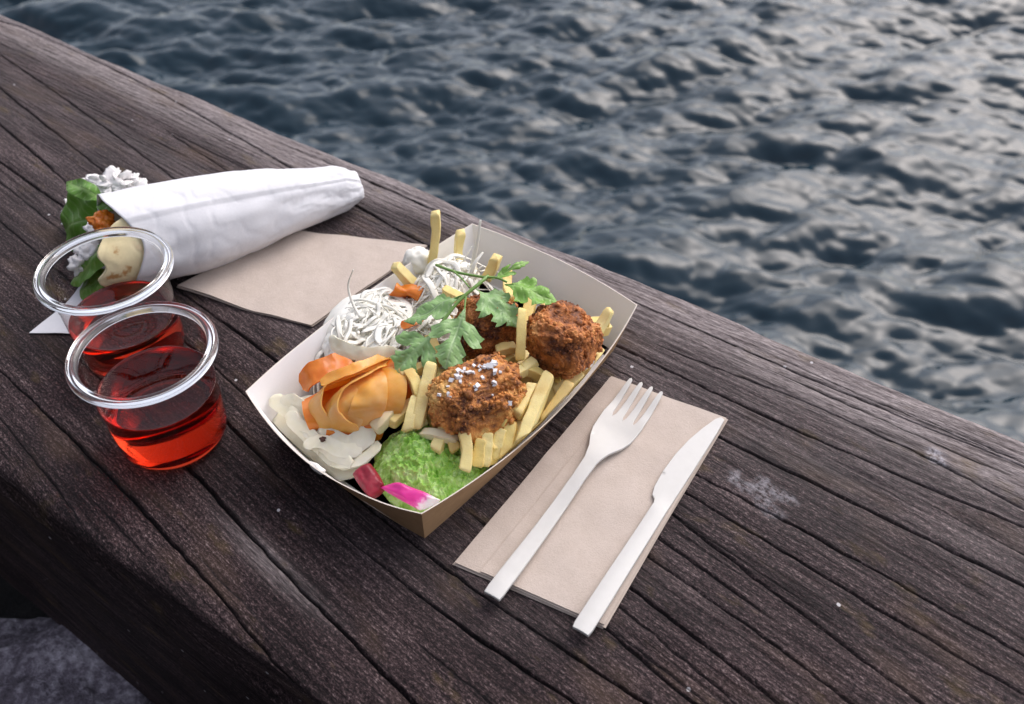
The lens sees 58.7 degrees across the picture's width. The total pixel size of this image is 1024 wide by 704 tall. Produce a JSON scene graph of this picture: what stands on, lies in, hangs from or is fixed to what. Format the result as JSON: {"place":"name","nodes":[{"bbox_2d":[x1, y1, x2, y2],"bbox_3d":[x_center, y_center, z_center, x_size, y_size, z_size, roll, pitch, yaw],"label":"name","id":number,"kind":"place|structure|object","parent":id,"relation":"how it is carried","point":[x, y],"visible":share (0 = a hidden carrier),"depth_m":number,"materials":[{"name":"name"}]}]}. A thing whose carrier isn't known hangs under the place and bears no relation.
{"place":"outdoors","nodes":[
{"label":"outdoors","id":0,"kind":"place"},
{"bbox_2d":[0,576,49,618],"bbox_3d":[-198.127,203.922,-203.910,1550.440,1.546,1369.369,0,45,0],"label":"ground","id":1,"kind":"structure","parent":0,"point":[15,603],"depth_m":0.84,"materials":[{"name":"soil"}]},
{"bbox_2d":[0,617,153,703],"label":"boulder","id":2,"kind":"object","parent":1,"relation":"on","point":[46,660],"visible":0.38,"depth_m":0.69,"materials":[{"name":"stone"}]},
{"bbox_2d":[0,0,1023,442],"bbox_3d":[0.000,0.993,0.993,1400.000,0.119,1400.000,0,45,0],"label":"water","id":3,"kind":"structure","parent":0,"point":[838,182],"depth_m":2.62,"materials":[{"name":"blue liquid"}]},
{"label":"quay wall","id":4,"kind":"object","parent":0,"visible":0},
{"bbox_2d":[0,15,1023,703],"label":"timber beam","id":5,"kind":"structure","parent":4,"relation":"on","point":[830,533],"depth_m":0.48,"materials":[{"name":"brown wood"}]},
{"bbox_2d":[33,227,184,376],"bbox_3d":[-0.233,-0.025,0.542,0.077,0.067,0.077,0,45,0],"label":"drink cup","id":6,"kind":"object","parent":5,"relation":"on","point":[106,351],"visible":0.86,"depth_m":0.53,"materials":[{"name":"clear plastic"}]},
{"bbox_2d":[64,301,226,471],"bbox_3d":[-0.192,0.022,0.495,0.077,0.067,0.077,0,45,0],"label":"drink cup","id":7,"kind":"object","parent":5,"relation":"on","point":[161,408],"visible":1,"depth_m":0.49,"materials":[{"name":"clear plastic"}]},
{"bbox_2d":[29,166,363,333],"bbox_3d":[-0.211,-0.088,0.606,0.240,0.067,0.066,-24,50,-22],"label":"wrap sandwich","id":8,"kind":"object","parent":5,"relation":"on","point":[202,223],"visible":0.95,"depth_m":0.59,"materials":[{"name":"white paper"}]},
{"bbox_2d":[60,192,97,251],"bbox_3d":[-0.291,-0.088,0.623,0.054,0.045,0.025,30,52,27],"label":"lettuce leaf","id":9,"kind":"object","parent":8,"relation":"in","point":[76,211],"visible":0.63,"depth_m":0.62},
{"bbox_2d":[66,178,100,200],"bbox_3d":[-0.284,-0.107,0.604,0.038,0.007,0.012,22,49,20],"label":"lettuce leaf","id":10,"kind":"object","parent":9,"relation":"on","point":[82,189],"visible":0.98,"depth_m":0.60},
{"bbox_2d":[66,222,101,276],"bbox_3d":[-0.274,-0.067,0.595,0.024,0.030,0.036,14,47,14],"label":"white cheese chunk","id":11,"kind":"object","parent":8,"relation":"in","point":[86,251],"visible":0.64,"depth_m":0.59,"materials":[{"name":"white food"}]},
{"bbox_2d":[70,243,104,286],"bbox_3d":[-0.271,-0.056,0.588,0.036,0.028,0.020,0,45,0],"label":"lettuce leaf","id":12,"kind":"object","parent":8,"relation":"in","point":[93,265],"visible":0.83,"depth_m":0.58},
{"bbox_2d":[80,268,104,299],"bbox_3d":[-0.270,-0.044,0.592,0.026,0.019,0.017,0,45,0],"label":"lettuce leaf","id":13,"kind":"object","parent":8,"relation":"on","point":[91,285],"visible":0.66,"depth_m":0.59,"materials":[{"name":"green plant"}]},
{"bbox_2d":[85,209,114,229],"bbox_3d":[-0.257,-0.082,0.573,0.016,0.016,0.020,-32,53,-28],"label":"fried nugget piece","id":14,"kind":"object","parent":8,"relation":"in","point":[99,219],"visible":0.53,"depth_m":0.57,"materials":[{"name":"orange food"}]},
{"bbox_2d":[61,165,146,224],"bbox_3d":[-0.282,-0.112,0.645,0.080,0.037,0.040,-8,46,-8],"label":"crumbly topping","id":15,"kind":"object","parent":8,"relation":"in","point":[111,178],"visible":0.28,"depth_m":0.64,"materials":[{"name":"white food"}]},
{"bbox_2d":[96,201,113,210],"bbox_3d":[-0.260,-0.096,0.589,0.027,0.009,0.013,34,54,29],"label":"lettuce leaf","id":16,"kind":"object","parent":8,"relation":"on","point":[102,205],"visible":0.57,"depth_m":0.59,"materials":[{"name":"food"}]},
{"bbox_2d":[177,230,426,326],"bbox_3d":[-0.142,-0.060,0.623,0.099,0.004,0.139,30,52,27],"label":"paper napkin","id":17,"kind":"object","parent":5,"relation":"on","point":[300,277],"visible":0.95,"depth_m":0.61,"materials":[{"name":"beige paper"}]},
{"bbox_2d":[245,224,636,537],"bbox_3d":[-0.035,0.010,0.529,0.149,0.038,0.211,29,52,26],"label":"food tray","id":18,"kind":"object","parent":5,"relation":"on","point":[591,296],"visible":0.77,"depth_m":0.54,"materials":[{"name":"white cardboard"}]},
{"bbox_2d":[280,393,304,419],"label":"daikon slice","id":19,"kind":"object","parent":18,"relation":"in","point":[292,399],"visible":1,"depth_m":0.50,"materials":[{"name":"white food"}]},
{"bbox_2d":[273,395,358,481],"bbox_3d":[-0.104,0.047,0.503,0.065,0.009,0.029,31,53,27],"label":"daikon slice","id":20,"kind":"object","parent":18,"relation":"in","point":[279,422],"visible":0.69,"depth_m":0.50,"materials":[{"name":"white food"}]},
{"bbox_2d":[269,394,288,416],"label":"daikon slice","id":21,"kind":"object","parent":20,"relation":"on","point":[276,405],"visible":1,"depth_m":0.50,"materials":[{"name":"white food"}]},
{"bbox_2d":[289,405,319,448],"bbox_3d":[-0.108,0.042,0.491,0.010,0.007,0.041,-34,54,-29],"label":"daikon slice","id":22,"kind":"object","parent":21,"relation":"on","point":[304,434],"visible":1,"depth_m":0.50,"materials":[{"name":"white food"}]},
{"bbox_2d":[309,461,325,474],"bbox_3d":[-0.099,0.059,0.466,0.009,0.007,0.006,0,45,0],"label":"sauce drip","id":23,"kind":"object","parent":18,"relation":"in","point":[319,467],"visible":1,"depth_m":0.46,"materials":[{"name":"white food"}]},
{"bbox_2d":[302,384,345,430],"bbox_3d":[-0.092,0.028,0.497,0.043,0.018,0.030,-10,46,-10],"label":"carrot ribbon","id":24,"kind":"object","parent":18,"relation":"in","point":[311,422],"visible":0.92,"depth_m":0.49,"materials":[{"name":"orange food"}]},
{"bbox_2d":[304,358,389,428],"bbox_3d":[-0.091,0.021,0.500,0.031,0.039,0.052,21,49,20],"label":"carrot ribbon","id":25,"kind":"object","parent":24,"relation":"on","point":[318,412],"visible":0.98,"depth_m":0.48,"materials":[{"name":"orange food"}]},
{"bbox_2d":[320,354,390,385],"bbox_3d":[-0.083,0.009,0.493,0.044,0.010,0.011,-27,51,-24],"label":"carrot ribbon","id":26,"kind":"object","parent":25,"relation":"on","point":[342,371],"visible":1,"depth_m":0.49,"materials":[{"name":"orange food"}]},
{"bbox_2d":[317,426,375,450],"bbox_3d":[-0.090,0.045,0.482,0.034,0.010,0.017,9,46,9],"label":"daikon slice","id":27,"kind":"object","parent":18,"relation":"in","point":[363,437],"visible":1,"depth_m":0.48,"materials":[{"name":"white food"}]},
{"bbox_2d":[318,440,381,468],"bbox_3d":[-0.086,0.054,0.481,0.035,0.009,0.016,0,45,0],"label":"daikon slice","id":28,"kind":"object","parent":18,"relation":"in","point":[368,454],"visible":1,"depth_m":0.48,"materials":[{"name":"white food"}]},
{"bbox_2d":[285,411,353,470],"bbox_3d":[-0.104,0.048,0.486,0.050,0.012,0.008,30,52,27],"label":"daikon slice","id":29,"kind":"object","parent":28,"relation":"on","point":[295,422],"visible":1,"depth_m":0.49,"materials":[{"name":"white food"}]},
{"bbox_2d":[303,434,361,457],"bbox_3d":[-0.095,0.050,0.481,0.033,0.010,0.009,10,46,10],"label":"daikon slice","id":30,"kind":"object","parent":29,"relation":"on","point":[334,447],"visible":1,"depth_m":0.48,"materials":[{"name":"white food"}]},
{"bbox_2d":[319,436,325,441],"bbox_3d":[-0.099,0.046,0.478,0.004,0.003,0.004,0,45,0],"label":"pepper bit","id":31,"kind":"object","parent":30,"relation":"on","point":[322,438],"visible":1,"depth_m":0.48,"materials":[{"name":"brown food"}]},
{"bbox_2d":[326,424,382,441],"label":"carrot ribbon","id":32,"kind":"object","parent":18,"relation":"in","point":[331,432],"visible":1,"depth_m":0.48,"materials":[{"name":"food"}]},
{"bbox_2d":[347,368,387,425],"bbox_3d":[-0.076,0.022,0.487,0.023,0.023,0.034,0,45,0],"label":"carrot ribbon","id":33,"kind":"object","parent":32,"relation":"on","point":[368,403],"visible":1,"depth_m":0.47,"materials":[{"name":"orange food"}]},
{"bbox_2d":[381,367,406,413],"bbox_3d":[-0.068,0.022,0.492,0.024,0.021,0.034,0,45,0],"label":"carrot ribbon","id":34,"kind":"object","parent":32,"relation":"on","point":[397,388],"visible":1,"depth_m":0.48,"materials":[{"name":"orange food"}]},
{"bbox_2d":[324,364,386,432],"bbox_3d":[-0.085,0.023,0.490,0.024,0.033,0.040,16,47,16],"label":"carrot ribbon","id":35,"kind":"object","parent":18,"relation":"in","point":[339,421],"visible":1,"depth_m":0.48,"materials":[{"name":"orange food"}]},
{"bbox_2d":[338,381,362,427],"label":"carrot ribbon","id":36,"kind":"object","parent":35,"relation":"on","point":[349,392],"visible":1,"depth_m":0.47,"materials":[{"name":"orange food"}]},
{"bbox_2d":[353,463,383,498],"bbox_3d":[-0.072,0.066,0.463,0.012,0.014,0.018,-25,50,-23],"label":"beet piece","id":37,"kind":"object","parent":18,"relation":"on","point":[367,477],"visible":1,"depth_m":0.46,"materials":[{"name":"red food"}]},
{"bbox_2d":[382,359,412,398],"bbox_3d":[-0.065,0.016,0.498,0.023,0.018,0.029,-15,47,-14],"label":"carrot ribbon","id":38,"kind":"object","parent":18,"relation":"in","point":[390,363],"visible":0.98,"depth_m":0.49,"materials":[{"name":"orange food"}]},
{"bbox_2d":[313,246,498,407],"bbox_3d":[-0.055,-0.016,0.546,0.104,0.040,0.152,26,51,24],"label":"shredded cabbage","id":39,"kind":"object","parent":18,"relation":"in","point":[383,313],"visible":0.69,"depth_m":0.54,"materials":[{"name":"white food"}]},
{"bbox_2d":[299,353,352,391],"bbox_3d":[-0.103,0.011,0.509,0.033,0.012,0.016,-24,50,-22],"label":"carrot ribbon","id":40,"kind":"object","parent":39,"relation":"on","point":[312,373],"visible":0.93,"depth_m":0.51,"materials":[{"name":"orange food"}]},
{"bbox_2d":[347,269,360,317],"bbox_3d":[-0.091,-0.034,0.524,0.008,0.026,0.013,0,45,0],"label":"cabbage strand","id":41,"kind":"object","parent":39,"relation":"on","point":[353,304],"visible":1,"depth_m":0.53},
{"bbox_2d":[328,335,397,360],"bbox_3d":[-0.085,-0.001,0.506,0.043,0.012,0.015,13,46,12],"label":"daikon slice","id":42,"kind":"object","parent":39,"relation":"on","point":[341,347],"visible":1,"depth_m":0.50,"materials":[{"name":"white food"}]},
{"bbox_2d":[391,262,416,284],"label":"french fry","id":43,"kind":"object","parent":39,"relation":"on","point":[402,273],"visible":1,"depth_m":0.56,"materials":[{"name":"yellow food"}]},
{"bbox_2d":[389,283,423,300],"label":"carrot ribbon","id":44,"kind":"object","parent":39,"relation":"on","point":[409,291],"visible":1,"depth_m":0.55,"materials":[{"name":"orange food"}]},
{"bbox_2d":[400,320,423,328],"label":"carrot ribbon","id":45,"kind":"object","parent":39,"relation":"on","point":[404,325],"visible":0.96,"depth_m":0.52,"materials":[{"name":"orange food"}]},
{"bbox_2d":[427,210,440,263],"bbox_3d":[-0.048,-0.070,0.563,0.010,0.042,0.008,0,45,0],"label":"french fry","id":46,"kind":"object","parent":39,"relation":"on","point":[435,220],"visible":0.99,"depth_m":0.56,"materials":[{"name":"yellow food"}]},
{"bbox_2d":[390,261,556,373],"bbox_3d":[-0.020,-0.018,0.500,0.084,0.032,0.075,9,46,9],"label":"parsley sprig","id":47,"kind":"object","parent":39,"relation":"on","point":[450,352],"visible":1,"depth_m":0.50,"materials":[{"name":"green plant"}]},
{"bbox_2d":[471,220,480,269],"bbox_3d":[-0.023,-0.063,0.559,0.008,0.034,0.015,0,45,0],"label":"cabbage strand","id":48,"kind":"object","parent":39,"relation":"on","point":[474,253],"visible":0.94,"depth_m":0.56},
{"bbox_2d":[468,252,483,278],"bbox_3d":[-0.023,-0.052,0.560,0.011,0.014,0.012,0,45,0],"label":"cabbage strand","id":49,"kind":"object","parent":39,"relation":"on","point":[472,268],"visible":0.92,"depth_m":0.56},
{"bbox_2d":[474,265,482,279],"bbox_3d":[-0.021,-0.049,0.561,0.006,0.008,0.004,0,45,0],"label":"cabbage strand","id":50,"kind":"object","parent":39,"relation":"on","point":[478,269],"visible":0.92,"depth_m":0.56},
{"bbox_2d":[381,482,439,509],"bbox_3d":[-0.051,0.071,0.452,0.031,0.012,0.009,19,48,18],"label":"radish slice","id":51,"kind":"object","parent":18,"relation":"in","point":[416,498],"visible":1,"depth_m":0.45,"materials":[{"name":"pink food"}]},
{"bbox_2d":[398,362,423,375],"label":"french fry","id":52,"kind":"object","parent":18,"relation":"in","point":[419,367],"visible":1,"depth_m":0.49,"materials":[{"name":"yellow food"}]},
{"bbox_2d":[374,425,488,512],"bbox_3d":[-0.045,0.056,0.482,0.057,0.033,0.060,-34,54,-29],"label":"green mash","id":53,"kind":"object","parent":18,"relation":"in","point":[412,459],"visible":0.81,"depth_m":0.47,"materials":[{"name":"green food"}]},
{"bbox_2d":[370,411,393,434],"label":"french fry","id":54,"kind":"object","parent":53,"relation":"on","point":[379,425],"visible":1,"depth_m":0.48,"materials":[{"name":"beige food"}]},
{"bbox_2d":[389,398,409,428],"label":"french fry","id":55,"kind":"object","parent":53,"relation":"on","point":[396,421],"visible":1,"depth_m":0.48,"materials":[{"name":"yellow food"}]},
{"bbox_2d":[403,395,416,432],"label":"french fry","id":56,"kind":"object","parent":53,"relation":"on","point":[408,425],"visible":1,"depth_m":0.47,"materials":[{"name":"yellow food"}]},
{"bbox_2d":[401,418,427,432],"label":"french fry","id":57,"kind":"object","parent":53,"relation":"on","point":[425,424],"visible":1,"depth_m":0.48,"materials":[{"name":"yellow food"}]},
{"bbox_2d":[413,361,437,429],"bbox_3d":[-0.046,0.023,0.480,0.007,0.020,0.036,9,46,9],"label":"french fry","id":58,"kind":"object","parent":53,"relation":"on","point":[429,374],"visible":1,"depth_m":0.48,"materials":[{"name":"yellow food"}]},
{"bbox_2d":[404,368,420,396],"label":"french fry","id":59,"kind":"object","parent":58,"relation":"on","point":[413,378],"visible":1,"depth_m":0.48,"materials":[{"name":"yellow food"}]},
{"bbox_2d":[430,427,444,454],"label":"french fry","id":60,"kind":"object","parent":53,"relation":"on","point":[437,445],"visible":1,"depth_m":0.47,"materials":[{"name":"yellow food"}]},
{"bbox_2d":[419,428,458,443],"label":"slice","id":61,"kind":"object","parent":53,"relation":"on","point":[429,433],"visible":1,"depth_m":0.47,"materials":[{"name":"white food"}]},
{"bbox_2d":[447,441,459,453],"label":"french fry","id":62,"kind":"object","parent":53,"relation":"on","point":[453,448],"visible":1,"depth_m":0.47,"materials":[{"name":"yellow food"}]},
{"bbox_2d":[458,431,472,472],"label":"french fry","id":63,"kind":"object","parent":53,"relation":"on","point":[466,450],"visible":1,"depth_m":0.46,"materials":[{"name":"yellow food"}]},
{"bbox_2d":[472,438,485,467],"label":"french fry","id":64,"kind":"object","parent":53,"relation":"on","point":[478,452],"visible":1,"depth_m":0.47,"materials":[{"name":"yellow food"}]},
{"bbox_2d":[427,414,435,427],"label":"french fry","id":65,"kind":"object","parent":18,"relation":"in","point":[429,420],"visible":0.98,"depth_m":0.48,"materials":[{"name":"yellow food"}]},
{"bbox_2d":[442,285,463,302],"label":"french fry","id":66,"kind":"object","parent":18,"relation":"in","point":[448,291],"visible":0.63,"depth_m":0.53,"materials":[{"name":"yellow food"}]},
{"bbox_2d":[454,228,465,259],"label":"french fry","id":67,"kind":"object","parent":18,"relation":"in","point":[459,237],"visible":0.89,"depth_m":0.58,"materials":[{"name":"yellow food"}]},
{"bbox_2d":[425,351,526,444],"bbox_3d":[-0.018,0.026,0.480,0.055,0.042,0.042,-23,49,-21],"label":"fried nugget","id":68,"kind":"object","parent":18,"relation":"on","point":[476,414],"visible":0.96,"depth_m":0.47,"materials":[{"name":"brown food"}]},
{"bbox_2d":[454,373,460,379],"bbox_3d":[-0.028,0.012,0.467,0.004,0.003,0.004,0,45,0],"label":"salt flake","id":69,"kind":"object","parent":68,"relation":"on","point":[457,376],"visible":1,"depth_m":0.47,"materials":[{"name":"white food"}]},
{"bbox_2d":[485,363,493,368],"bbox_3d":[-0.012,0.007,0.470,0.005,0.003,0.004,0,45,0],"label":"salt flake","id":70,"kind":"object","parent":68,"relation":"on","point":[489,365],"visible":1,"depth_m":0.47,"materials":[{"name":"white food"}]},
{"bbox_2d":[454,293,517,358],"bbox_3d":[-0.015,-0.013,0.518,0.042,0.044,0.033,-19,48,-18],"label":"fried nugget","id":71,"kind":"object","parent":18,"relation":"on","point":[490,333],"visible":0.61,"depth_m":0.51,"materials":[{"name":"brown food"}]},
{"bbox_2d":[482,432,492,466],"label":"french fry","id":72,"kind":"object","parent":18,"relation":"in","point":[488,437],"visible":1,"depth_m":0.47,"materials":[{"name":"yellow food"}]},
{"bbox_2d":[482,253,502,282],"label":"french fry","id":73,"kind":"object","parent":18,"relation":"in","point":[493,265],"visible":0.9,"depth_m":0.56,"materials":[{"name":"yellow food"}]},
{"bbox_2d":[490,443,497,465],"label":"french fry","id":74,"kind":"object","parent":18,"relation":"in","point":[495,448],"visible":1,"depth_m":0.47,"materials":[{"name":"yellow food"}]},
{"bbox_2d":[492,428,506,459],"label":"french fry","id":75,"kind":"object","parent":74,"relation":"on","point":[499,436],"visible":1,"depth_m":0.47,"materials":[{"name":"yellow food"}]},
{"bbox_2d":[499,421,517,457],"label":"french fry","id":76,"kind":"object","parent":75,"relation":"on","point":[509,439],"visible":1,"depth_m":0.47,"materials":[{"name":"yellow food"}]},
{"bbox_2d":[511,414,524,449],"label":"french fry","id":77,"kind":"object","parent":76,"relation":"on","point":[519,422],"visible":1,"depth_m":0.48,"materials":[{"name":"yellow food"}]},
{"bbox_2d":[503,270,514,301],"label":"french fry","id":78,"kind":"object","parent":18,"relation":"in","point":[506,289],"visible":0.48,"depth_m":0.55,"materials":[{"name":"yellow food"}]},
{"bbox_2d":[518,350,529,364],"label":"french fry","id":79,"kind":"object","parent":18,"relation":"in","point":[526,355],"visible":0.05,"depth_m":0.53,"materials":[{"name":"yellow food"}]},
{"bbox_2d":[504,354,517,362],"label":"french fry","id":80,"kind":"object","parent":79,"relation":"on","point":[510,357],"visible":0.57,"depth_m":0.50,"materials":[{"name":"food"}]},
{"bbox_2d":[495,341,515,355],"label":"french fry","id":81,"kind":"object","parent":80,"relation":"on","point":[505,348],"visible":1,"depth_m":0.50,"materials":[{"name":"yellow food"}]},
{"bbox_2d":[508,422,540,453],"bbox_3d":[0.007,0.046,0.483,0.002,0.008,0.025,34,54,29],"label":"french fry","id":82,"kind":"object","parent":18,"relation":"in","point":[524,437],"visible":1,"depth_m":0.48,"materials":[{"name":"yellow food"}]},
{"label":"french fry","id":83,"kind":"object","parent":82,"relation":"on","visible":0},
{"bbox_2d":[540,380,573,421],"bbox_3d":[0.024,0.028,0.488,0.006,0.014,0.028,28,51,25],"label":"french fry","id":84,"kind":"object","parent":83,"relation":"on","point":[565,389],"visible":1,"depth_m":0.49,"materials":[{"name":"yellow food"}]},
{"bbox_2d":[513,382,536,419],"bbox_3d":[0.007,0.025,0.480,0.006,0.009,0.022,20,48,19],"label":"french fry","id":85,"kind":"object","parent":18,"relation":"in","point":[520,410],"visible":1,"depth_m":0.48,"materials":[{"name":"yellow food"}]},
{"bbox_2d":[519,356,538,377],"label":"french fry","id":86,"kind":"object","parent":18,"relation":"in","point":[530,362],"visible":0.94,"depth_m":0.49,"materials":[{"name":"yellow food"}]},
{"bbox_2d":[523,298,536,319],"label":"french fry","id":87,"kind":"object","parent":18,"relation":"in","point":[528,307],"visible":0.16,"depth_m":0.56,"materials":[{"name":"yellow food"}]},
{"bbox_2d":[514,370,553,444],"bbox_3d":[0.012,0.029,0.478,0.007,0.015,0.045,16,47,15],"label":"french fry","id":88,"kind":"object","parent":18,"relation":"in","point":[538,399],"visible":1,"depth_m":0.48,"materials":[{"name":"yellow food"}]},
{"bbox_2d":[535,392,549,424],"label":"french fry","id":89,"kind":"object","parent":18,"relation":"in","point":[542,410],"visible":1,"depth_m":0.48,"materials":[{"name":"yellow food"}]},
{"bbox_2d":[532,382,556,431],"bbox_3d":[0.018,0.030,0.498,0.006,0.012,0.030,18,48,17],"label":"french fry","id":90,"kind":"object","parent":18,"relation":"in","point":[551,395],"visible":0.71,"depth_m":0.50,"materials":[{"name":"yellow food"}]},
{"bbox_2d":[554,378,562,383],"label":"french fry","id":91,"kind":"object","parent":18,"relation":"in","point":[557,380],"visible":0.03,"depth_m":0.53,"materials":[{"name":"food"}]},
{"bbox_2d":[526,300,603,379],"bbox_3d":[0.027,-0.007,0.505,0.042,0.043,0.039,26,50,23],"label":"fried nugget","id":92,"kind":"object","parent":18,"relation":"on","point":[564,340],"visible":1,"depth_m":0.49,"materials":[{"name":"brown food"}]},
{"bbox_2d":[552,372,583,394],"bbox_3d":[0.031,0.018,0.503,0.021,0.008,0.006,-25,50,-23],"label":"french fry","id":93,"kind":"object","parent":18,"relation":"in","point":[576,379],"visible":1,"depth_m":0.50,"materials":[{"name":"yellow food"}]},
{"bbox_2d":[579,367,590,382],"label":"french fry","id":94,"kind":"object","parent":18,"relation":"in","point":[586,371],"visible":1,"depth_m":0.52,"materials":[{"name":"yellow food"}]},
{"bbox_2d":[582,353,601,378],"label":"french fry","id":95,"kind":"object","parent":18,"relation":"in","point":[598,356],"visible":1,"depth_m":0.51,"materials":[{"name":"yellow food"}]},
{"bbox_2d":[591,316,609,326],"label":"french fry","id":96,"kind":"object","parent":18,"relation":"in","point":[594,319],"visible":0.16,"depth_m":0.53,"materials":[{"name":"yellow food"}]},
{"bbox_2d":[596,307,613,332],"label":"french fry","id":97,"kind":"object","parent":18,"relation":"in","point":[605,317],"visible":0.56,"depth_m":0.52,"materials":[{"name":"yellow food"}]},
{"bbox_2d":[603,324,611,336],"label":"french fry","id":98,"kind":"object","parent":18,"relation":"in","point":[607,331],"visible":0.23,"depth_m":0.53,"materials":[{"name":"yellow food"}]},
{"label":"french fry","id":99,"kind":"object","parent":18,"relation":"in","visible":0},
{"bbox_2d":[520,377,531,383],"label":"french fry","id":100,"kind":"object","parent":99,"relation":"on","point":[525,380],"visible":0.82,"depth_m":0.50,"materials":[{"name":"food"}]},
{"bbox_2d":[515,308,526,360],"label":"french fry","id":101,"kind":"object","parent":100,"relation":"on","point":[520,349],"visible":1,"depth_m":0.49,"materials":[{"name":"yellow food"}]},
{"bbox_2d":[520,362,543,382],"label":"french fry","id":102,"kind":"object","parent":100,"relation":"on","point":[534,373],"visible":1,"depth_m":0.49,"materials":[{"name":"yellow food"}]},
{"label":"french fry","id":103,"kind":"object","parent":18,"relation":"in","visible":0},
{"bbox_2d":[424,335,441,367],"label":"french fry","id":104,"kind":"object","parent":103,"relation":"on","point":[434,342],"visible":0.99,"depth_m":0.50,"materials":[{"name":"yellow food"}]},
{"bbox_2d":[453,376,727,628],"bbox_3d":[0.047,0.072,0.491,0.082,0.003,0.162,23,50,22],"label":"paper napkin","id":105,"kind":"object","parent":5,"relation":"on","point":[571,561],"visible":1,"depth_m":0.48,"materials":[{"name":"beige paper"}]},
{"bbox_2d":[484,378,662,600],"bbox_3d":[0.035,0.069,0.488,0.025,0.007,0.166,24,50,22],"label":"fork","id":106,"kind":"object","parent":105,"relation":"on","point":[610,434],"visible":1,"depth_m":0.49,"materials":[{"name":"white plastic"}]},
{"bbox_2d":[573,417,723,636],"bbox_3d":[0.073,0.083,0.475,0.014,0.006,0.161,24,50,22],"label":"knife","id":107,"kind":"object","parent":105,"relation":"on","point":[678,470],"visible":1,"depth_m":0.47,"materials":[{"name":"white plastic"}]}
]}

